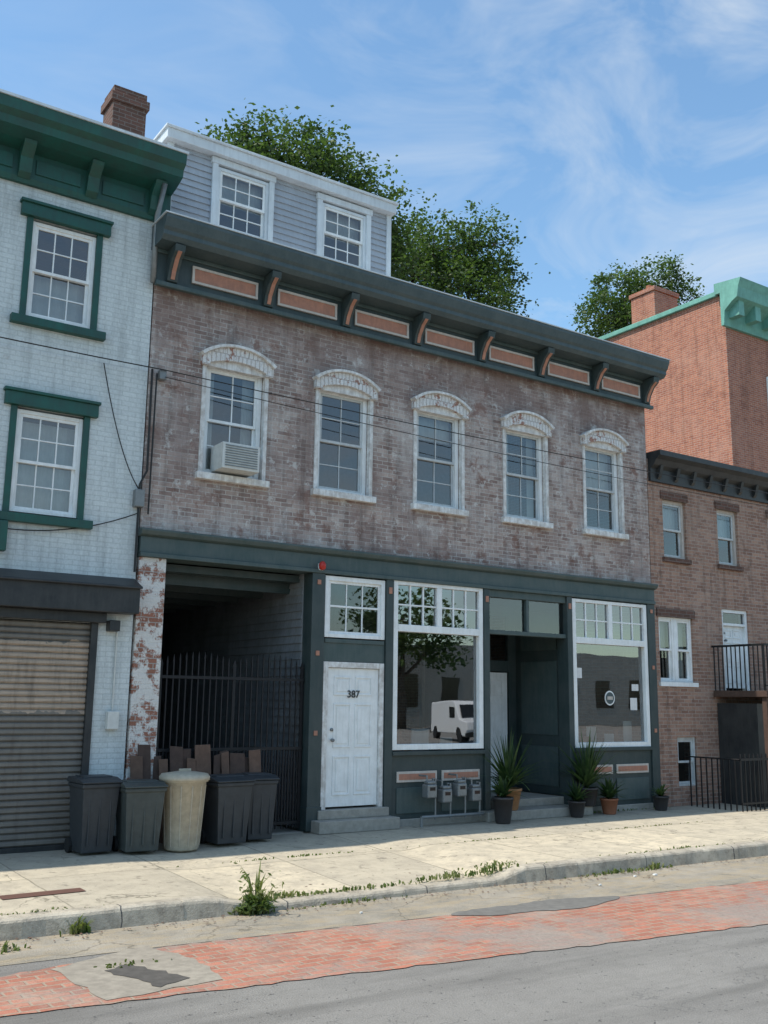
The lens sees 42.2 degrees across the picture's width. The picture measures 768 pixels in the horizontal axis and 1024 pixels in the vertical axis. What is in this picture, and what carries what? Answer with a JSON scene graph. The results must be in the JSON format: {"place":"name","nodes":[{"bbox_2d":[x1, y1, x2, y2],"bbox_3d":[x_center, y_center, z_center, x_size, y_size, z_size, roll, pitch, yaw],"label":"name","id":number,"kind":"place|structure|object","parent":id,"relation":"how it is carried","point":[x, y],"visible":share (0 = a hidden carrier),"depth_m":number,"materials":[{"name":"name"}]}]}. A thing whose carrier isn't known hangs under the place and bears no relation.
{"place":"outdoors","nodes":[
{"label":"outdoors","id":0,"kind":"place"},
{"bbox_2d":[0,264,86,824],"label":"side wall","id":1,"kind":"structure","parent":0,"point":[82,274],"depth_m":16.07,"materials":[{"name":"brick"}]},
{"bbox_2d":[36,231,87,271],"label":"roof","id":2,"kind":"structure","parent":1,"relation":"on","point":[62,246],"depth_m":15.90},
{"bbox_2d":[100,85,149,136],"bbox_3d":[-4.318,-5.593,16.323,0.640,2.680,0.580,8,-13,-33],"label":"chimney","id":3,"kind":"object","parent":2,"relation":"on","point":[123,108],"visible":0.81,"depth_m":16.29,"materials":[{"name":"brick"}]},
{"bbox_2d":[158,574,303,827],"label":"passage walls","id":4,"kind":"structure","parent":0,"point":[267,624],"depth_m":16.44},
{"bbox_2d":[163,564,299,612],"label":"passage ceiling","id":5,"kind":"structure","parent":0,"point":[189,587],"depth_m":14.96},
{"bbox_2d":[218,171,265,237],"bbox_3d":[-2.226,-4.769,15.505,0.780,0.910,0.072,8,-13,-33],"label":"window sash","id":6,"kind":"object","parent":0,"point":[234,203],"depth_m":15.52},
{"bbox_2d":[0,178,650,835],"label":"front wall","id":7,"kind":"structure","parent":0,"point":[185,330],"depth_m":14.60,"materials":[{"name":"brick"}]},
{"bbox_2d":[15,422,74,511],"bbox_3d":[-4.473,-0.564,13.036,0.760,1.188,0.015,8,-13,-33],"label":"window curtain","id":8,"kind":"object","parent":7,"relation":"hanging from","point":[25,476],"depth_m":13.05,"materials":[{"name":"fabric"}]},
{"bbox_2d":[9,409,82,518],"bbox_3d":[-4.398,-0.619,12.935,0.860,1.340,0.090,8,-13,-33],"label":"window frame","id":9,"kind":"object","parent":7,"relation":"in","point":[75,485],"visible":0.84,"depth_m":12.96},
{"bbox_2d":[12,413,78,514],"bbox_3d":[-4.403,-0.613,12.941,0.760,1.250,0.072,8,-13,-33],"label":"window sash","id":10,"kind":"object","parent":9,"relation":"in","point":[36,463],"depth_m":12.95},
{"bbox_2d":[0,623,98,853],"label":"shutter rails","id":11,"kind":"object","parent":7,"relation":"attached to","point":[88,708],"visible":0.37,"depth_m":12.65,"materials":[{"name":"metal"}]},
{"bbox_2d":[0,619,89,847],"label":"roller shutter","id":12,"kind":"object","parent":11,"relation":"in","point":[31,712],"visible":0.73,"depth_m":12.36,"materials":[{"name":"metal"}]},
{"bbox_2d":[0,568,142,622],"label":"roller box","id":13,"kind":"object","parent":11,"relation":"on","point":[40,595],"visible":1,"depth_m":12.53,"materials":[{"name":"metal"}]},
{"bbox_2d":[0,385,101,529],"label":"window surround","id":14,"kind":"object","parent":7,"relation":"attached to","point":[16,397],"visible":1,"depth_m":12.85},
{"bbox_2d":[31,275,83,323],"bbox_3d":[-4.442,-2.842,13.469,0.760,0.625,0.015,8,-13,-33],"label":"window curtain","id":15,"kind":"object","parent":7,"relation":"hanging from","point":[41,285],"depth_m":13.49,"materials":[{"name":"fabric"}]},
{"bbox_2d":[26,221,95,328],"bbox_3d":[-4.364,-3.173,13.420,0.860,1.340,0.090,8,-13,-33],"label":"window frame","id":16,"kind":"object","parent":7,"relation":"in","point":[89,294],"visible":0.71,"depth_m":13.49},
{"bbox_2d":[29,226,91,325],"bbox_3d":[-4.369,-3.167,13.427,0.760,1.250,0.072,8,-13,-33],"label":"window sash","id":17,"kind":"object","parent":16,"relation":"in","point":[68,279],"depth_m":13.44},
{"bbox_2d":[9,196,113,341],"bbox_3d":[-4.324,-3.232,13.372,1.240,1.720,0.210,8,-13,-33],"label":"window surround","id":18,"kind":"object","parent":7,"relation":"attached to","point":[32,209],"visible":1,"depth_m":13.32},
{"bbox_2d":[206,374,252,468],"bbox_3d":[-2.325,-1.267,14.699,0.790,1.514,0.015,8,-13,-33],"label":"window curtain","id":19,"kind":"object","parent":7,"relation":"hanging from","point":[246,418],"depth_m":14.87,"materials":[{"name":"fabric"}]},
{"bbox_2d":[202,367,261,478],"bbox_3d":[-2.250,-1.293,14.592,0.930,1.640,0.090,8,-13,-33],"label":"window frame","id":20,"kind":"object","parent":7,"relation":"in","point":[258,422],"visible":0.35,"depth_m":14.75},
{"bbox_2d":[204,369,256,477],"bbox_3d":[-2.256,-1.285,14.598,0.790,1.514,0.072,8,-13,-33],"label":"window sash","id":21,"kind":"object","parent":20,"relation":"in","point":[230,424],"depth_m":14.64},
{"bbox_2d":[195,471,269,488],"bbox_3d":[-2.192,-0.457,14.328,1.140,0.100,0.160,8,-13,-33],"label":"window sill","id":22,"kind":"structure","parent":7,"relation":"attached to","point":[229,479],"depth_m":14.25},
{"bbox_2d":[210,441,259,477],"bbox_3d":[-2.137,-0.749,14.288,0.580,0.380,0.432,8,-13,-33],"label":"window air conditioner","id":23,"kind":"object","parent":22,"relation":"on","point":[234,459],"depth_m":14.13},
{"bbox_2d":[198,365,268,479],"bbox_3d":[-2.196,-1.288,14.509,1.060,1.600,0.085,8,-13,-33],"label":"window casing","id":24,"kind":"object","parent":7,"relation":"attached to","point":[263,444],"depth_m":14.64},
{"bbox_2d":[200,348,273,378],"bbox_3d":[-2.149,-2.225,14.634,1.140,0.330,0.090,8,-13,-33],"label":"window hood","id":25,"kind":"object","parent":7,"relation":"attached to","point":[245,358],"depth_m":14.60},
{"bbox_2d":[0,92,668,379],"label":"cornice","id":26,"kind":"structure","parent":7,"relation":"attached to","point":[222,247],"depth_m":14.34,"materials":[{"name":"wood"}]},
{"bbox_2d":[0,137,166,215],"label":"cornice brackets","id":27,"kind":"object","parent":26,"relation":"attached to","point":[27,150],"visible":0.99,"depth_m":13.56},
{"bbox_2d":[0,89,188,155],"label":"roof flashing","id":28,"kind":"object","parent":26,"relation":"on","point":[93,121],"visible":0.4,"depth_m":13.27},
{"bbox_2d":[151,210,669,360],"bbox_3d":[1.055,-3.509,16.958,10.400,0.017,0.865,8,-13,-33],"label":"cornice flashing","id":29,"kind":"object","parent":26,"relation":"on","point":[160,217],"visible":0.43,"depth_m":15.75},
{"bbox_2d":[317,391,366,494],"bbox_3d":[-0.693,-1.077,15.622,0.930,1.640,0.090,8,-13,-33],"label":"window frame","id":30,"kind":"object","parent":7,"relation":"in","point":[363,466],"visible":0.27,"depth_m":15.76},
{"bbox_2d":[318,393,362,492],"bbox_3d":[-0.698,-1.069,15.628,0.790,1.514,0.072,8,-13,-33],"label":"window sash","id":31,"kind":"object","parent":30,"relation":"in","point":[357,447],"depth_m":15.68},
{"bbox_2d":[313,389,373,495],"bbox_3d":[-0.638,-1.072,15.539,1.060,1.600,0.085,8,-13,-33],"label":"window casing","id":32,"kind":"object","parent":7,"relation":"attached to","point":[369,451],"depth_m":15.68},
{"bbox_2d":[314,372,377,400],"bbox_3d":[-0.591,-2.009,15.664,1.140,0.330,0.090,8,-13,-33],"label":"window hood","id":33,"kind":"object","parent":7,"relation":"attached to","point":[350,381],"depth_m":15.63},
{"bbox_2d":[0,336,767,571],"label":"overhead cables","id":34,"kind":"object","parent":7,"relation":"attached to","point":[139,492],"visible":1,"depth_m":13.73,"materials":[{"name":"grey metal"}]},
{"bbox_2d":[153,252,649,408],"bbox_3d":[0.909,-2.875,17.028,10.220,0.500,0.400,8,-13,-33],"label":"frieze board","id":35,"kind":"object","parent":7,"relation":"attached to","point":[185,275],"visible":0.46,"depth_m":15.86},
{"bbox_2d":[155,248,653,409],"bbox_3d":[1.040,-2.880,16.831,10.260,0.560,0.070,8,-13,-33],"label":"frieze moulding","id":36,"kind":"object","parent":35,"relation":"attached to","point":[180,288],"visible":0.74,"depth_m":16.09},
{"bbox_2d":[195,269,637,395],"bbox_3d":[1.114,-2.884,16.913,9.302,0.190,0.018,8,-13,-33],"label":"frieze panel moulding","id":37,"kind":"object","parent":35,"relation":"attached to","point":[285,298],"visible":0.94,"depth_m":16.24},
{"bbox_2d":[413,409,464,509],"bbox_3d":[0.903,-0.857,16.558,1.060,1.600,0.085,8,-13,-33],"label":"window casing","id":38,"kind":"object","parent":7,"relation":"attached to","point":[461,467],"depth_m":16.70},
{"bbox_2d":[417,413,453,506],"bbox_3d":[0.844,-0.855,16.647,0.790,1.514,0.072,8,-13,-33],"label":"window sash","id":39,"kind":"object","parent":38,"relation":"in","point":[434,461],"depth_m":16.70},
{"bbox_2d":[412,394,468,420],"bbox_3d":[0.951,-1.795,16.683,1.140,0.330,0.090,8,-13,-33],"label":"window hood","id":40,"kind":"object","parent":7,"relation":"attached to","point":[448,403],"depth_m":16.65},
{"bbox_2d":[502,428,548,522],"bbox_3d":[2.494,-0.636,17.610,1.060,1.600,0.085,8,-13,-33],"label":"window casing","id":41,"kind":"object","parent":7,"relation":"attached to","point":[545,482],"depth_m":17.77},
{"bbox_2d":[506,432,538,519],"bbox_3d":[2.435,-0.633,17.699,0.790,1.514,0.072,8,-13,-33],"label":"window sash","id":42,"kind":"object","parent":41,"relation":"in","point":[536,478],"depth_m":17.77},
{"bbox_2d":[585,451,607,493],"bbox_3d":[3.978,-0.764,18.933,0.790,0.757,0.015,8,-13,-33],"label":"window curtain","id":43,"kind":"object","parent":7,"relation":"hanging from","point":[592,480],"depth_m":18.99,"materials":[{"name":"fabric"}]},
{"bbox_2d":[582,445,624,533],"bbox_3d":[4.102,-0.413,18.672,1.060,1.600,0.085,8,-13,-33],"label":"window casing","id":44,"kind":"object","parent":7,"relation":"attached to","point":[621,496],"depth_m":18.83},
{"bbox_2d":[166,562,593,623],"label":"floor","id":45,"kind":"structure","parent":0,"point":[403,591],"depth_m":18.98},
{"bbox_2d":[210,381,449,504],"bbox_3d":[-1.344,-0.360,19.870,9.740,3.800,0.100,8,-13,-33],"label":"interior partition","id":46,"kind":"object","parent":45,"relation":"on","point":[330,429],"depth_m":20.30,"materials":[{"name":"paint"}]},
{"bbox_2d":[138,435,640,750],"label":"side wall","id":47,"kind":"structure","parent":45,"relation":"on","point":[613,669],"depth_m":19.89,"materials":[{"name":"grey brick"}]},
{"bbox_2d":[211,373,449,427],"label":"roof","id":48,"kind":"structure","parent":47,"relation":"on","point":[221,378],"depth_m":20.18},
{"bbox_2d":[330,229,359,265],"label":"penthouse side wall","id":49,"kind":"structure","parent":48,"relation":"on","point":[341,256],"depth_m":17.92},
{"bbox_2d":[220,177,260,215],"bbox_3d":[-2.292,-4.974,15.649,0.780,0.455,0.015,8,-13,-33],"label":"window curtain","id":50,"kind":"object","parent":49,"relation":"hanging from","point":[228,194],"depth_m":15.69,"materials":[{"name":"fabric"}]},
{"bbox_2d":[209,156,275,240],"bbox_3d":[-2.202,-4.785,15.472,1.120,1.250,0.120,8,-13,-33],"label":"window casing","id":51,"kind":"object","parent":49,"relation":"attached to","point":[217,162],"depth_m":15.51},
{"bbox_2d":[153,123,398,249],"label":"penthouse roof","id":52,"kind":"structure","parent":49,"relation":"on","point":[192,140],"depth_m":15.95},
{"bbox_2d":[171,144,386,274],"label":"siding boards","id":53,"kind":"object","parent":49,"relation":"attached to","point":[295,218],"visible":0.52,"depth_m":15.91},
{"bbox_2d":[315,192,372,269],"bbox_3d":[-0.669,-4.562,16.483,1.100,1.230,0.120,8,-13,-33],"label":"window casing","id":54,"kind":"object","parent":49,"relation":"attached to","point":[321,198],"depth_m":16.52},
{"bbox_2d":[323,207,362,266],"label":"window sash","id":55,"kind":"object","parent":54,"relation":"in","point":[336,236],"depth_m":16.55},
{"bbox_2d":[0,880,767,1023],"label":"road","id":56,"kind":"structure","parent":0,"point":[713,977],"depth_m":7.15,"materials":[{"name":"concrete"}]},
{"bbox_2d":[0,881,767,1016],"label":"brick paver strip","id":57,"kind":"object","parent":56,"relation":"on","point":[252,961],"visible":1,"depth_m":8.65,"materials":[{"name":"brick"}]},
{"bbox_2d":[52,946,221,999],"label":"concrete slab","id":58,"kind":"structure","parent":57,"relation":"on","point":[98,981],"depth_m":7.54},
{"bbox_2d":[104,964,189,986],"bbox_3d":[-1.790,3.474,7.477,0.700,0.001,0.333,-8,-14,37],"label":"dark patch","id":59,"kind":"object","parent":58,"relation":"on","point":[159,978],"visible":1,"depth_m":7.46,"materials":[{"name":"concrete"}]},
{"bbox_2d":[451,896,619,914],"bbox_3d":[1.638,4.036,10.182,2.175,0.001,0.511,8,-13,-33],"label":"asphalt patch","id":60,"kind":"object","parent":57,"relation":"on","point":[560,904],"visible":1,"depth_m":10.18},
{"bbox_2d":[0,856,767,965],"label":"gutter","id":61,"kind":"object","parent":56,"relation":"on","point":[682,877],"visible":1,"depth_m":9.89,"materials":[{"name":"concrete"}]},
{"bbox_2d":[0,808,759,968],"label":"weeds","id":62,"kind":"object","parent":61,"relation":"on","point":[257,902],"visible":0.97,"depth_m":9.93,"materials":[{"name":"green plant"}]},
{"bbox_2d":[0,803,767,914],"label":"sidewalk","id":63,"kind":"structure","parent":0,"point":[111,877],"depth_m":12.26,"materials":[{"name":"concrete"}]},
{"bbox_2d":[64,774,122,853],"bbox_3d":[-3.559,3.681,12.129,0.508,0.908,0.587,9,-13,-37],"label":"wheelie bin","id":64,"kind":"object","parent":63,"relation":"on","point":[93,802],"visible":1,"depth_m":11.96,"materials":[{"name":"grey plastic"}]},
{"bbox_2d":[112,779,168,851],"bbox_3d":[-3.032,3.746,12.271,0.540,0.848,0.587,7,-12,-30],"label":"wheelie bin","id":65,"kind":"object","parent":63,"relation":"on","point":[139,811],"visible":0.91,"depth_m":12.08,"materials":[{"name":"plastic"}]},
{"bbox_2d":[123,557,165,779],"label":"brick pier","id":66,"kind":"structure","parent":63,"relation":"on","point":[144,684],"depth_m":13.20,"materials":[{"name":"brick"}]},
{"bbox_2d":[130,745,196,842],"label":"leaning boards","id":67,"kind":"object","parent":63,"relation":"on","point":[140,763],"visible":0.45,"depth_m":13.03,"materials":[{"name":"brown wood"}]},
{"bbox_2d":[159,768,209,851],"bbox_3d":[-2.533,3.738,12.538,0.640,0.980,0.640,8,-13,-33],"label":"round trash can","id":68,"kind":"object","parent":63,"relation":"on","point":[183,805],"visible":0.98,"depth_m":12.33,"materials":[{"name":"beige plastic"}]},
{"bbox_2d":[200,774,255,843],"bbox_3d":[-2.091,3.894,13.038,0.562,0.868,0.610,9,-14,-38],"label":"wheelie bin","id":69,"kind":"object","parent":63,"relation":"on","point":[226,808],"visible":0.88,"depth_m":12.85,"materials":[{"name":"grey plastic"}]},
{"bbox_2d":[195,744,260,828],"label":"leaning boards","id":70,"kind":"object","parent":63,"relation":"on","point":[226,762],"visible":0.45,"depth_m":13.56,"materials":[{"name":"brown wood"}]},
{"bbox_2d":[236,772,279,839],"bbox_3d":[-1.734,3.975,13.438,0.454,0.868,0.563,6,-12,-27],"label":"wheelie bin","id":71,"kind":"object","parent":63,"relation":"on","point":[261,809],"visible":0.77,"depth_m":13.25,"materials":[{"name":"grey plastic"}]},
{"bbox_2d":[278,573,490,828],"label":"shop interior walls","id":72,"kind":"structure","parent":63,"relation":"on","point":[337,620],"depth_m":16.48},
{"bbox_2d":[326,790,559,807],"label":"shop floor","id":73,"kind":"structure","parent":72,"relation":"in","point":[493,790],"depth_m":17.70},
{"bbox_2d":[411,721,631,749],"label":"window stock frames","id":74,"kind":"structure","parent":73,"relation":"on","point":[419,736],"depth_m":18.00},
{"bbox_2d":[310,791,654,834],"bbox_3d":[1.652,4.946,16.724,7.400,0.320,1.820,8,-13,-33],"label":"entry step","id":75,"kind":"object","parent":63,"relation":"on","point":[337,820],"visible":0.55,"depth_m":15.13,"materials":[{"name":"concrete"}]},
{"bbox_2d":[296,572,660,831],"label":"storefront posts","id":76,"kind":"object","parent":75,"relation":"on","point":[313,623],"visible":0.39,"depth_m":15.37,"materials":[{"name":"wood"}]},
{"bbox_2d":[156,651,303,828],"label":"iron gate","id":77,"kind":"structure","parent":76,"relation":"attached to","point":[231,749],"depth_m":14.05,"materials":[{"name":"metal"}]},
{"bbox_2d":[320,661,383,809],"bbox_3d":[-0.496,3.321,14.857,1.080,2.120,0.140,8,-13,-33],"label":"door frame","id":78,"kind":"object","parent":76,"relation":"attached to","point":[354,665],"visible":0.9,"depth_m":14.91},
{"bbox_2d":[325,668,377,806],"bbox_3d":[-0.488,3.350,14.848,0.910,2.000,0.045,8,-13,-33],"label":"door leaf","id":79,"kind":"object","parent":78,"relation":"in","point":[351,799],"visible":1,"depth_m":14.83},
{"bbox_2d":[332,676,371,795],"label":"door mouldings","id":80,"kind":"structure","parent":79,"relation":"attached to","point":[341,738],"depth_m":14.81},
{"bbox_2d":[323,638,383,662],"bbox_3d":[-0.482,2.109,15.081,1.100,0.335,0.150,8,-13,-33],"label":"door head panel","id":81,"kind":"object","parent":76,"relation":"attached to","point":[349,650],"visible":0.84,"depth_m":15.03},
{"bbox_2d":[324,575,384,639],"bbox_3d":[-0.458,1.470,15.188,1.080,0.920,0.090,8,-13,-33],"label":"window frame","id":82,"kind":"object","parent":76,"relation":"attached to","point":[328,579],"visible":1,"depth_m":15.16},
{"bbox_2d":[328,581,379,635],"bbox_3d":[-0.459,1.477,15.189,0.940,0.794,0.035,8,-13,-33],"label":"window sash","id":83,"kind":"object","parent":82,"relation":"in","point":[377,633],"depth_m":15.22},
{"bbox_2d":[137,527,657,604],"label":"storefront beam","id":84,"kind":"structure","parent":76,"relation":"on","point":[171,546],"depth_m":15.34,"materials":[{"name":"wood"}]},
{"bbox_2d":[489,589,565,638],"bbox_3d":[2.444,1.772,17.161,1.780,0.740,0.130,8,-13,-33],"label":"recess front transom","id":85,"kind":"object","parent":76,"relation":"attached to","point":[526,598],"visible":0.86,"depth_m":17.12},
{"bbox_2d":[425,591,559,794],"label":"recess walls","id":86,"kind":"structure","parent":75,"relation":"on","point":[449,685],"depth_m":17.35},
{"bbox_2d":[474,672,507,789],"bbox_3d":[1.898,3.977,18.089,0.880,2.100,0.045,8,-13,-33],"label":"door leaf","id":87,"kind":"object","parent":86,"relation":"attached to","point":[499,699],"visible":0.24,"depth_m":18.28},
{"bbox_2d":[490,679,502,780],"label":"door mouldings","id":88,"kind":"structure","parent":87,"relation":"attached to","point":[496,717],"depth_m":18.20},
{"bbox_2d":[520,610,558,786],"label":"recess side panels","id":89,"kind":"object","parent":86,"relation":"attached to","point":[539,707],"visible":0.98,"depth_m":17.99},
{"bbox_2d":[468,726,547,810],"bbox_3d":[1.979,4.186,16.311,1.664,1.326,1.815,-5,-12,29],"label":"potted yucca","id":90,"kind":"object","parent":75,"relation":"on","point":[508,770],"visible":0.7,"depth_m":16.08,"materials":[{"name":"foliage"},{"name":"terracotta"},{"name":"dark plastic"}]},
{"bbox_2d":[391,746,652,818],"bbox_3d":[2.468,4.481,16.682,5.800,1.000,0.240,8,-13,-33],"label":"bulkhead","id":91,"kind":"object","parent":75,"relation":"on","point":[426,760],"visible":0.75,"depth_m":15.84,"materials":[{"name":"green wood"}]},
{"bbox_2d":[392,580,483,749],"bbox_3d":[0.853,2.461,15.917,1.800,2.600,0.135,8,-13,-33],"label":"display window frame","id":92,"kind":"object","parent":91,"relation":"on","point":[476,632],"visible":0.9,"depth_m":16.05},
{"bbox_2d":[396,763,648,782],"bbox_3d":[2.510,4.352,16.645,5.600,0.160,0.025,8,-13,-33],"label":"bulkhead panel face","id":93,"kind":"object","parent":91,"relation":"attached to","point":[442,774],"visible":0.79,"depth_m":15.73},
{"bbox_2d":[396,777,649,813],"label":"bulkhead panels","id":94,"kind":"object","parent":91,"relation":"attached to","point":[410,800],"visible":0.56,"depth_m":15.66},
{"bbox_2d":[572,598,650,747],"bbox_3d":[4.097,2.932,18.058,1.930,2.600,0.135,8,-13,-33],"label":"display window frame","id":95,"kind":"object","parent":91,"relation":"on","point":[608,639],"visible":0.81,"depth_m":18.23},
{"bbox_2d":[485,774,526,823],"bbox_3d":[1.878,4.495,15.606,0.632,0.754,0.777,4,-11,-15],"label":"potted plant","id":96,"kind":"object","parent":63,"relation":"on","point":[502,803],"visible":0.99,"depth_m":15.50,"materials":[{"name":"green plant"}]},
{"bbox_2d":[541,728,641,805],"bbox_3d":[3.531,4.354,17.096,1.780,1.330,1.642,8,-13,-33],"label":"potted yucca","id":97,"kind":"object","parent":63,"relation":"on","point":[586,773],"visible":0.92,"depth_m":16.92,"materials":[{"name":"green plant"}]},
{"bbox_2d":[646,458,767,806],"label":"front wall","id":98,"kind":"structure","parent":63,"relation":"on","point":[704,588],"depth_m":19.72,"materials":[{"name":"brown brick"}]},
{"bbox_2d":[646,449,767,503],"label":"cornice","id":99,"kind":"structure","parent":98,"relation":"attached to","point":[667,463],"depth_m":20.23,"materials":[{"name":"black paint"}]},
{"bbox_2d":[714,691,767,768],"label":"stoop platform","id":100,"kind":"structure","parent":98,"relation":"attached to","point":[763,695],"depth_m":18.69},
{"bbox_2d":[711,643,767,690],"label":"stoop railing","id":101,"kind":"object","parent":100,"relation":"on","point":[762,645],"visible":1,"depth_m":19.11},
{"bbox_2d":[689,753,767,811],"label":"iron area railing","id":102,"kind":"object","parent":63,"relation":"on","point":[753,759],"visible":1,"depth_m":18.09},
{"bbox_2d":[717,703,767,807],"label":"basement entry","id":103,"kind":"object","parent":63,"relation":"on","point":[741,728],"visible":0.75,"depth_m":19.01,"materials":[{"name":"black paint"}]},
{"bbox_2d":[0,0,767,336],"label":"sky","id":104,"kind":"structure","parent":0,"point":[627,131],"materials":[{"name":"blue"}]},
{"bbox_2d":[419,773,483,826],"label":"gas meter bank","id":105,"kind":"structure","parent":0,"point":[445,793],"depth_m":15.29,"materials":[{"name":"grey metal"}]},
{"label":"ground","id":106,"kind":"structure","parent":0,"visible":0},
{"bbox_2d":[195,102,436,282],"bbox_3d":[-2.546,-2.398,30.744,9.117,20.446,5.574,8,-13,-33],"label":"maple tree","id":107,"kind":"object","parent":106,"relation":"on","point":[311,153],"visible":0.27,"depth_m":31.26,"materials":[{"name":"green plant"}]},
{"bbox_2d":[0,840,767,940],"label":"kerb","id":108,"kind":"structure","parent":106,"relation":"on","point":[48,923],"depth_m":10.29,"materials":[{"name":"concrete"}]},
{"bbox_2d":[391,200,550,316],"bbox_3d":[2.809,-1.471,36.887,9.802,21.058,5.719,8,-13,-33],"label":"maple tree","id":109,"kind":"object","parent":106,"relation":"on","point":[441,269],"visible":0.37,"depth_m":37.59,"materials":[{"name":"green plant"}]},
{"bbox_2d":[567,250,704,337],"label":"maple tree","id":110,"kind":"object","parent":106,"relation":"on","point":[619,313],"visible":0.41,"depth_m":49.55,"materials":[{"name":"green plant"}]},
{"bbox_2d":[606,296,767,472],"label":"walls","id":111,"kind":"structure","parent":106,"relation":"on","point":[708,400],"depth_m":30.48,"materials":[{"name":"red brick"}]},
{"bbox_2d":[629,285,678,323],"bbox_3d":[9.041,-6.668,33.226,1.250,1.250,1.100,8,-13,-33],"label":"chimney","id":112,"kind":"object","parent":111,"relation":"on","point":[651,301],"visible":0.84,"depth_m":32.86,"materials":[{"name":"red brick"}]},
{"bbox_2d":[599,292,719,339],"bbox_3d":[8.606,-6.203,32.782,0.350,0.160,6.300,8,-13,-33],"label":"parapet coping","id":113,"kind":"object","parent":111,"relation":"on","point":[697,301],"visible":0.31,"depth_m":32.05,"materials":[{"name":"green metal"}]},
{"bbox_2d":[714,277,767,340],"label":"cornice","id":114,"kind":"structure","parent":111,"relation":"attached to","point":[744,305],"depth_m":29.98,"materials":[{"name":"green metal"}]},
{"bbox_3d":[4.995,3.290,24.921,6.660,6.680,9.680,8,-13,-33],"label":"side wall","id":115,"kind":"object","parent":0,"visible":0},
{"bbox_2d":[660,531,736,780],"bbox_3d":[6.173,3.166,23.165,6.260,6.300,0.100,8,-13,-33],"label":"partition","id":116,"kind":"object","parent":115,"relation":"attached to","point":[669,545],"depth_m":23.92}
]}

